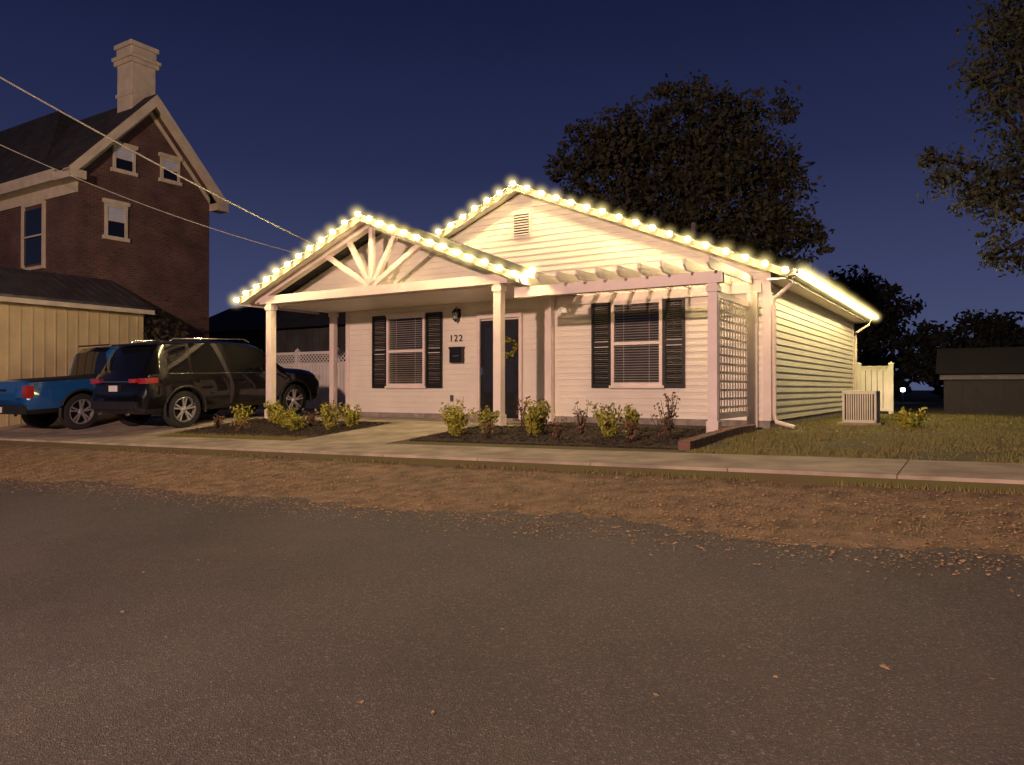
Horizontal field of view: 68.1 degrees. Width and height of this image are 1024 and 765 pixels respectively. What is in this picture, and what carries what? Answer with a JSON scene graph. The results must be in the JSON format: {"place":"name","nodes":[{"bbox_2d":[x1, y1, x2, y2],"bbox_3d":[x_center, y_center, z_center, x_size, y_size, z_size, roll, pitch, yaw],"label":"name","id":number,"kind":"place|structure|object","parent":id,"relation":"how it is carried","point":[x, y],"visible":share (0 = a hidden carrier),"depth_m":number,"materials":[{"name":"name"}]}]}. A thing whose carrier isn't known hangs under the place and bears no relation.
{"place":"outdoors","nodes":[
{"label":"outdoors","id":0,"kind":"place"},
{"bbox_2d":[0,144,296,253],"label":"power line","id":1,"kind":"object","parent":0,"point":[144,204],"visible":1,"depth_m":18.13,"materials":[{"name":"black rubber"}]},
{"bbox_2d":[0,76,314,244],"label":"power line","id":2,"kind":"object","parent":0,"point":[23,90],"visible":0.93,"depth_m":15.15,"materials":[{"name":"black rubber"}]},
{"bbox_2d":[0,408,343,435],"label":"driveway","id":3,"kind":"structure","parent":0,"point":[112,424],"depth_m":17.37,"materials":[{"name":"concrete"}]},
{"bbox_2d":[0,344,220,429],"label":"pickup truck","id":4,"kind":"object","parent":3,"relation":"on","point":[41,402],"visible":0.39,"depth_m":17.00,"materials":[{"name":"blue metal"}]},
{"bbox_2d":[90,338,319,427],"bbox_3d":[-6.982,-0.023,17.780,2.390,2.002,4.934,0,-1,32],"label":"parked suv","id":5,"kind":"object","parent":3,"relation":"on","point":[179,383],"visible":0.93,"depth_m":16.29,"materials":[{"name":"black metal"}]},
{"bbox_2d":[0,478,1023,764],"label":"road","id":6,"kind":"structure","parent":0,"point":[138,630],"depth_m":3.75,"materials":[{"name":"grey asphalt"}]},
{"bbox_2d":[0,422,1023,713],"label":"fallen leaves","id":7,"kind":"object","parent":6,"relation":"on","point":[542,506],"visible":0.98,"depth_m":6.95,"materials":[{"name":"brown plant"}]},
{"bbox_2d":[0,444,1023,554],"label":"verge","id":8,"kind":"structure","parent":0,"point":[394,471],"depth_m":7.25,"materials":[{"name":"soil"}]},
{"bbox_2d":[0,432,1023,483],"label":"sidewalk","id":9,"kind":"structure","parent":0,"point":[989,472],"depth_m":8.74,"materials":[{"name":"concrete"}]},
{"bbox_2d":[0,390,1023,551],"bbox_3d":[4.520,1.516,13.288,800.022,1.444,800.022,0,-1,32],"label":"ground","id":10,"kind":"structure","parent":0,"point":[914,400],"depth_m":9.74,"materials":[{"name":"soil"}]},
{"bbox_2d":[0,266,154,426],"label":"yellow garage","id":11,"kind":"structure","parent":10,"relation":"on","point":[41,336],"depth_m":20.55,"materials":[{"name":"yellow wood"}]},
{"bbox_2d":[0,109,208,340],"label":"brick walls","id":12,"kind":"structure","parent":10,"relation":"on","point":[165,255],"depth_m":24.82,"materials":[{"name":"red brick"}]},
{"bbox_2d":[21,140,181,269],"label":"windows","id":13,"kind":"structure","parent":12,"relation":"attached to","point":[33,236],"depth_m":24.11,"materials":[{"name":"glass"}]},
{"bbox_2d":[0,94,216,203],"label":"roof","id":14,"kind":"structure","parent":12,"relation":"on","point":[57,140],"depth_m":25.63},
{"bbox_2d":[0,95,228,213],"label":"cornice","id":15,"kind":"structure","parent":12,"relation":"attached to","point":[39,186],"depth_m":24.15,"materials":[{"name":"beige paint"}]},
{"bbox_2d":[111,39,161,112],"bbox_3d":[-12.495,-9.714,25.211,1.100,2.850,1.100,0,-1,32],"label":"chimney","id":16,"kind":"object","parent":12,"relation":"on","point":[137,65],"visible":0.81,"depth_m":24.88,"materials":[{"name":"beige paint"}]},
{"bbox_2d":[143,294,188,341],"bbox_3d":[-10.986,-0.882,23.293,1.946,3.579,1.640,0,-1,-39],"label":"climbing shrub","id":17,"kind":"object","parent":10,"relation":"on","point":[155,332],"visible":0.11,"depth_m":23.12,"materials":[{"name":"green plant"}]},
{"bbox_2d":[159,434,306,440],"bbox_3d":[-5.253,1.022,14.030,4.070,0.104,0.520,0,-1,32],"label":"lawn strip","id":18,"kind":"object","parent":10,"relation":"on","point":[235,437],"visible":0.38,"depth_m":14.05,"materials":[{"name":"plant"}]},
{"bbox_2d":[209,307,345,363],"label":"grey outbuilding","id":19,"kind":"structure","parent":10,"relation":"on","point":[304,332],"depth_m":33.28,"materials":[{"name":"beige paint"}]},
{"bbox_2d":[258,347,345,408],"bbox_3d":[-5.393,-0.055,23.320,7.130,2.100,0.180,0,-1,32],"label":"lattice fence","id":20,"kind":"object","parent":10,"relation":"on","point":[321,369],"visible":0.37,"depth_m":23.67,"materials":[{"name":"white plastic"}]},
{"bbox_2d":[296,423,478,443],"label":"front walk","id":21,"kind":"structure","parent":10,"relation":"on","point":[392,433],"depth_m":13.07,"materials":[{"name":"concrete"}]},
{"bbox_2d":[264,281,554,425],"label":"porch posts","id":22,"kind":"object","parent":10,"relation":"on","point":[498,290],"visible":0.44,"depth_m":15.47,"materials":[{"name":"white wood"}]},
{"bbox_2d":[239,214,573,313],"bbox_3d":[-2.426,-2.571,16.272,7.400,1.635,2.405,0,-1,32],"label":"porch gable truss","id":23,"kind":"object","parent":22,"relation":"on","point":[356,228],"visible":0.88,"depth_m":15.57,"materials":[{"name":"white wood"}]},
{"bbox_2d":[249,213,545,312],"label":"porch roof","id":24,"kind":"structure","parent":23,"relation":"on","point":[345,253],"depth_m":16.03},
{"bbox_2d":[276,232,559,312],"bbox_3d":[-2.314,-2.537,16.450,6.700,1.550,1.925,0,-1,32],"label":"porch gable infill and ceiling","id":25,"kind":"object","parent":23,"relation":"attached to","point":[423,264],"visible":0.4,"depth_m":16.09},
{"bbox_2d":[259,416,568,426],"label":"porch slab","id":26,"kind":"structure","parent":10,"relation":"on","point":[410,420],"depth_m":15.94,"materials":[{"name":"grey concrete"}]},
{"bbox_2d":[175,418,708,446],"bbox_3d":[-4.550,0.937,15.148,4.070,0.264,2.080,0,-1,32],"label":"mulch bed","id":27,"kind":"object","parent":10,"relation":"on","point":[204,431],"visible":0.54,"depth_m":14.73,"materials":[{"name":"brown wood"}]},
{"bbox_2d":[212,413,225,427],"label":"perennial shrub","id":28,"kind":"object","parent":27,"relation":"on","point":[219,421],"visible":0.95,"depth_m":15.55,"materials":[{"name":"brown plant"}]},
{"bbox_2d":[230,417,250,430],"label":"perennial shrub","id":29,"kind":"object","parent":27,"relation":"on","point":[241,426],"visible":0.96,"depth_m":14.87,"materials":[{"name":"brown plant"}]},
{"bbox_2d":[230,404,254,423],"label":"golden shrub","id":30,"kind":"object","parent":27,"relation":"on","point":[242,415],"visible":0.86,"depth_m":15.74,"materials":[{"name":"yellow plant"}]},
{"bbox_2d":[263,400,282,421],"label":"golden shrub","id":31,"kind":"object","parent":27,"relation":"on","point":[270,407],"visible":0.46,"depth_m":16.13,"materials":[{"name":"yellow plant"}]},
{"bbox_2d":[266,407,289,423],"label":"golden shrub","id":32,"kind":"object","parent":27,"relation":"on","point":[272,416],"visible":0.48,"depth_m":15.76,"materials":[{"name":"yellow plant"}]},
{"bbox_2d":[273,408,296,426],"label":"golden shrub","id":33,"kind":"object","parent":27,"relation":"on","point":[281,417],"visible":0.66,"depth_m":15.05,"materials":[{"name":"yellow plant"}]},
{"bbox_2d":[284,411,307,430],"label":"golden shrub","id":34,"kind":"object","parent":27,"relation":"on","point":[293,423],"visible":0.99,"depth_m":14.31,"materials":[{"name":"yellow plant"}]},
{"bbox_2d":[302,408,318,424],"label":"perennial shrub","id":35,"kind":"object","parent":27,"relation":"on","point":[311,417],"visible":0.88,"depth_m":15.09,"materials":[{"name":"brown plant"}]},
{"bbox_2d":[315,401,344,429],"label":"golden shrub","id":36,"kind":"object","parent":27,"relation":"on","point":[329,423],"visible":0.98,"depth_m":14.26,"materials":[{"name":"yellow plant"}]},
{"bbox_2d":[324,400,339,419],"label":"perennial shrub","id":37,"kind":"object","parent":27,"relation":"on","point":[333,408],"visible":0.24,"depth_m":15.36,"materials":[{"name":"green plant"}]},
{"bbox_2d":[342,404,361,427],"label":"golden shrub","id":38,"kind":"object","parent":27,"relation":"on","point":[350,418],"visible":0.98,"depth_m":14.35,"materials":[{"name":"yellow plant"}]},
{"bbox_2d":[409,422,761,449],"bbox_3d":[1.390,0.881,12.722,4.450,0.193,4.300,0,-1,32],"label":"mulch bed","id":39,"kind":"object","parent":10,"relation":"on","point":[578,444],"visible":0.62,"depth_m":11.58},
{"bbox_2d":[438,398,474,429],"bbox_3d":[-0.960,0.574,12.734,0.578,0.631,0.526,0,-1,32],"label":"golden shrub","id":40,"kind":"object","parent":39,"relation":"on","point":[447,408],"visible":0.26,"depth_m":12.69,"materials":[{"name":"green plant"}]},
{"bbox_2d":[444,405,473,435],"bbox_3d":[-0.897,0.638,12.254,0.508,0.546,0.451,0,-1,32],"label":"golden shrub","id":41,"kind":"object","parent":39,"relation":"on","point":[456,423],"visible":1,"depth_m":12.22,"materials":[{"name":"yellow plant"}]},
{"bbox_2d":[477,419,492,437],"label":"perennial shrub","id":42,"kind":"object","parent":39,"relation":"on","point":[488,432],"visible":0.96,"depth_m":11.85,"materials":[{"name":"brown plant"}]},
{"bbox_2d":[475,405,499,432],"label":"golden shrub","id":43,"kind":"object","parent":39,"relation":"on","point":[485,417],"visible":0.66,"depth_m":12.49,"materials":[{"name":"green plant"}]},
{"bbox_2d":[517,397,529,431],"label":"perennial shrub","id":44,"kind":"object","parent":39,"relation":"on","point":[523,428],"visible":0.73,"depth_m":12.56,"materials":[{"name":"brown plant"}]},
{"bbox_2d":[523,396,550,436],"bbox_3d":[0.388,0.551,11.755,0.422,0.689,0.517,0,-1,32],"label":"golden shrub","id":45,"kind":"object","parent":39,"relation":"on","point":[532,422],"visible":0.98,"depth_m":11.71,"materials":[{"name":"yellow plant"}]},
{"bbox_2d":[527,400,550,432],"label":"golden shrub","id":46,"kind":"object","parent":39,"relation":"on","point":[546,414],"visible":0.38,"depth_m":12.31,"materials":[{"name":"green plant"}]},
{"bbox_2d":[548,416,566,438],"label":"perennial shrub","id":47,"kind":"object","parent":39,"relation":"on","point":[556,432],"visible":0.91,"depth_m":11.32,"materials":[{"name":"brown plant"}]},
{"bbox_2d":[572,400,589,433],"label":"perennial shrub","id":48,"kind":"object","parent":39,"relation":"on","point":[581,426],"visible":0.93,"depth_m":12.00,"materials":[{"name":"brown plant"}]},
{"bbox_2d":[586,400,625,437],"bbox_3d":[1.402,0.556,11.297,0.540,0.598,0.448,0,-1,32],"label":"golden shrub","id":49,"kind":"object","parent":39,"relation":"on","point":[607,427],"visible":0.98,"depth_m":11.26,"materials":[{"name":"yellow plant"}]},
{"bbox_2d":[619,417,638,441],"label":"perennial shrub","id":50,"kind":"object","parent":39,"relation":"on","point":[631,434],"visible":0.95,"depth_m":10.55,"materials":[{"name":"brown plant"}]},
{"bbox_2d":[620,404,641,432],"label":"golden shrub","id":51,"kind":"object","parent":39,"relation":"on","point":[634,415],"visible":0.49,"depth_m":11.47,"materials":[{"name":"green plant"}]},
{"bbox_2d":[514,257,761,420],"bbox_3d":[2.018,-0.538,13.385,4.080,2.700,2.470,0,-1,32],"label":"pergola","id":52,"kind":"object","parent":39,"relation":"on","point":[580,283],"visible":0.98,"depth_m":12.80,"materials":[{"name":"white wood"}]},
{"bbox_2d":[706,282,758,432],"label":"pergola posts","id":53,"kind":"object","parent":52,"relation":"attached to","point":[713,423],"visible":0.73,"depth_m":11.73,"materials":[{"name":"white wood"}]},
{"bbox_2d":[720,292,748,418],"bbox_3d":[3.664,-0.424,12.602,0.060,2.020,1.840,0,-1,32],"label":"trellis","id":54,"kind":"object","parent":52,"relation":"attached to","point":[726,297],"visible":0.79,"depth_m":12.58,"materials":[{"name":"white wood"}]},
{"bbox_2d":[650,402,677,441],"bbox_3d":[2.115,0.567,10.587,0.362,0.579,0.331,0,-1,32],"label":"perennial shrub","id":55,"kind":"object","parent":39,"relation":"on","point":[665,430],"visible":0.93,"depth_m":10.55,"materials":[{"name":"brown plant"}]},
{"bbox_2d":[659,392,679,435],"bbox_3d":[2.345,0.481,11.215,0.271,0.697,0.413,0,-1,-26],"label":"perennial shrub","id":56,"kind":"object","parent":39,"relation":"on","point":[671,409],"visible":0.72,"depth_m":11.20,"materials":[{"name":"brown plant"}]},
{"bbox_2d":[354,410,841,428],"bbox_3d":[2.804,0.948,20.084,10.162,0.440,9.692,0,-1,32],"label":"foundation","id":57,"kind":"object","parent":10,"relation":"on","point":[762,424],"visible":0.07,"depth_m":15.17,"materials":[{"name":"grey concrete"}]},
{"bbox_2d":[345,272,853,420],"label":"corner boards","id":58,"kind":"object","parent":57,"relation":"on","point":[767,344],"visible":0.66,"depth_m":13.31,"materials":[{"name":"white wood"}]},
{"bbox_2d":[350,193,852,420],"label":"walls","id":59,"kind":"structure","parent":10,"relation":"on","point":[814,358],"depth_m":15.54,"materials":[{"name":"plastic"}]},
{"bbox_2d":[385,312,425,387],"bbox_3d":[-2.474,-0.737,17.636,1.230,1.750,0.078,0,-1,32],"label":"front window","id":60,"kind":"structure","parent":59,"relation":"attached to","point":[405,349],"depth_m":17.65,"materials":[{"name":"white glass"}]},
{"bbox_2d":[372,312,442,387],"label":"front window shutters","id":61,"kind":"object","parent":59,"relation":"attached to","point":[440,349],"visible":1,"depth_m":17.30,"materials":[{"name":"black plastic"}]},
{"bbox_2d":[451,307,460,321],"bbox_3d":[-1.241,-1.509,16.776,0.180,0.358,0.224,0,-1,32],"label":"wall lantern","id":62,"kind":"object","parent":59,"relation":"attached to","point":[456,313],"depth_m":16.72,"materials":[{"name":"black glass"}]},
{"bbox_2d":[450,395,462,400],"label":"outlet boxes","id":63,"kind":"object","parent":59,"relation":"attached to","point":[460,398],"visible":0.86,"depth_m":16.83,"materials":[{"name":"white plastic"}]},
{"bbox_2d":[449,347,464,362],"bbox_3d":[-1.230,-0.614,16.823,0.360,0.350,0.119,0,-1,32],"label":"mailbox","id":64,"kind":"object","parent":59,"relation":"attached to","point":[456,354],"visible":1,"depth_m":16.77,"materials":[{"name":"black metal"}]},
{"bbox_2d":[451,335,462,341],"bbox_3d":[-1.236,-0.991,16.890,0.318,0.145,0.012,0,-1,32],"label":"house number","id":65,"kind":"object","parent":59,"relation":"attached to","point":[456,338],"visible":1,"depth_m":16.88,"materials":[{"name":"black metal"}]},
{"bbox_2d":[474,312,522,420],"bbox_3d":[-0.322,-0.335,16.161,1.140,2.300,0.280,0,-1,32],"label":"front door","id":66,"kind":"structure","parent":59,"relation":"attached to","point":[514,374],"depth_m":16.14,"materials":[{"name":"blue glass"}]},
{"bbox_2d":[505,337,518,357],"bbox_3d":[-0.072,-0.745,16.068,0.470,0.472,0.116,0,-1,32],"label":"door wreath","id":67,"kind":"object","parent":66,"relation":"attached to","point":[510,340],"depth_m":16.02,"materials":[{"name":"green plant"}]},
{"bbox_2d":[512,209,531,238],"bbox_3d":[0.197,-3.336,15.979,0.460,0.580,0.066,0,-1,32],"label":"gable vent","id":68,"kind":"object","parent":59,"relation":"attached to","point":[522,224],"visible":1,"depth_m":15.96,"materials":[{"name":"white plastic"}]},
{"bbox_2d":[557,305,567,312],"bbox_3d":[1.019,-1.497,15.298,0.235,0.170,0.235,0,0,-13],"label":"porch sconce","id":69,"kind":"object","parent":59,"relation":"attached to","point":[562,309],"visible":1,"depth_m":15.23,"materials":[{"name":"white glass"}]},
{"bbox_2d":[609,295,663,387],"bbox_3d":[2.393,-0.763,14.573,1.130,1.750,0.077,0,-1,32],"label":"living room window","id":70,"kind":"structure","parent":59,"relation":"in","point":[636,342],"depth_m":14.58,"materials":[{"name":"white glass"}]},
{"bbox_2d":[591,297,684,387],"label":"living room window shutters","id":71,"kind":"object","parent":59,"relation":"attached to","point":[605,326],"visible":1,"depth_m":14.27,"materials":[{"name":"black plastic"}]},
{"bbox_2d":[437,184,868,322],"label":"fascia and soffit","id":72,"kind":"structure","parent":59,"relation":"attached to","point":[803,291],"depth_m":15.12,"materials":[{"name":"paint"}]},
{"bbox_2d":[234,180,877,319],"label":"string lights","id":73,"kind":"object","parent":72,"relation":"attached to","point":[636,222],"visible":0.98,"depth_m":14.61,"materials":[{"name":"yellow plastic"}]},
{"bbox_2d":[436,183,789,276],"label":"roof","id":74,"kind":"structure","parent":72,"relation":"on","point":[623,217],"depth_m":14.63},
{"bbox_2d":[691,223,695,237],"bbox_3d":[3.614,-2.874,15.076,0.092,0.600,0.092,0,0,10],"label":"vent pipe","id":75,"kind":"object","parent":74,"relation":"on","point":[693,230],"visible":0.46,"depth_m":15.04,"materials":[{"name":"grey metal"}]},
{"bbox_2d":[772,268,872,428],"bbox_3d":[7.322,-0.525,17.249,0.458,2.732,10.300,0,-1,32],"label":"gutter and downspouts","id":76,"kind":"object","parent":72,"relation":"attached to","point":[793,274],"visible":0.94,"depth_m":13.27,"materials":[{"name":"paint"}]},
{"bbox_2d":[542,68,834,272],"bbox_3d":[6.739,-5.261,29.001,11.219,13.130,6.016,0,0,0],"label":"tree","id":77,"kind":"object","parent":10,"relation":"on","point":[711,172],"visible":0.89,"depth_m":28.38,"materials":[{"name":"green plant"}]},
{"bbox_2d":[678,424,755,450],"bbox_3d":[3.041,0.798,10.981,0.160,0.252,3.210,0,-1,32],"label":"brick edging","id":78,"kind":"object","parent":10,"relation":"on","point":[698,441],"visible":0.66,"depth_m":10.45,"materials":[{"name":"red brick"}]},
{"bbox_2d":[837,391,884,425],"bbox_3d":[6.825,0.519,14.800,0.760,0.710,0.760,0,-1,32],"label":"air conditioner","id":79,"kind":"object","parent":10,"relation":"on","point":[860,408],"visible":0.98,"depth_m":14.56,"materials":[{"name":"metal"}]},
{"bbox_2d":[816,264,926,362],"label":"background tree","id":80,"kind":"object","parent":10,"relation":"on","point":[879,304],"visible":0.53,"depth_m":45.05,"materials":[{"name":"green plant"}]},
{"bbox_2d":[857,362,893,413],"bbox_3d":[10.246,0.194,21.394,1.010,1.570,0.180,0,-1,32],"label":"vinyl fence","id":81,"kind":"object","parent":10,"relation":"on","point":[883,380],"visible":0.74,"depth_m":21.29,"materials":[{"name":"white plastic"}]},
{"bbox_2d":[901,388,904,402],"bbox_3d":[19.600,0.683,37.996,0.190,0.870,0.200,0,0,0],"label":"yard lamp","id":82,"kind":"object","parent":10,"relation":"on","point":[902,390],"visible":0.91,"depth_m":37.96,"materials":[{"name":"metal"}]},
{"bbox_2d":[888,406,931,428],"bbox_3d":[6.964,0.644,13.226,0.658,0.478,0.591,0,-1,-40],"label":"shrub","id":83,"kind":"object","parent":10,"relation":"on","point":[913,420],"depth_m":13.14,"materials":[{"name":"yellow plant"}]},
{"bbox_2d":[859,327,964,397],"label":"distant trees","id":84,"kind":"object","parent":10,"relation":"on","point":[882,358],"visible":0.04,"depth_m":56.88,"materials":[{"name":"green plant"}]},
{"bbox_2d":[886,307,1023,386],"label":"background tree","id":85,"kind":"object","parent":10,"relation":"on","point":[999,330],"visible":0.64,"depth_m":39.35,"materials":[{"name":"green plant"}]},
{"bbox_2d":[915,0,1023,277],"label":"tree","id":86,"kind":"object","parent":10,"relation":"on","point":[1007,172],"visible":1,"depth_m":14.63,"materials":[{"name":"green plant"}]},
{"bbox_2d":[936,347,1023,412],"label":"shed","id":87,"kind":"structure","parent":10,"relation":"on","point":[989,380],"depth_m":22.52,"materials":[{"name":"grey wood"}]},
{"bbox_2d":[0,0,1023,389],"label":"sky","id":88,"kind":"structure","parent":0,"point":[306,116],"materials":[{"name":"blue"}]}
]}

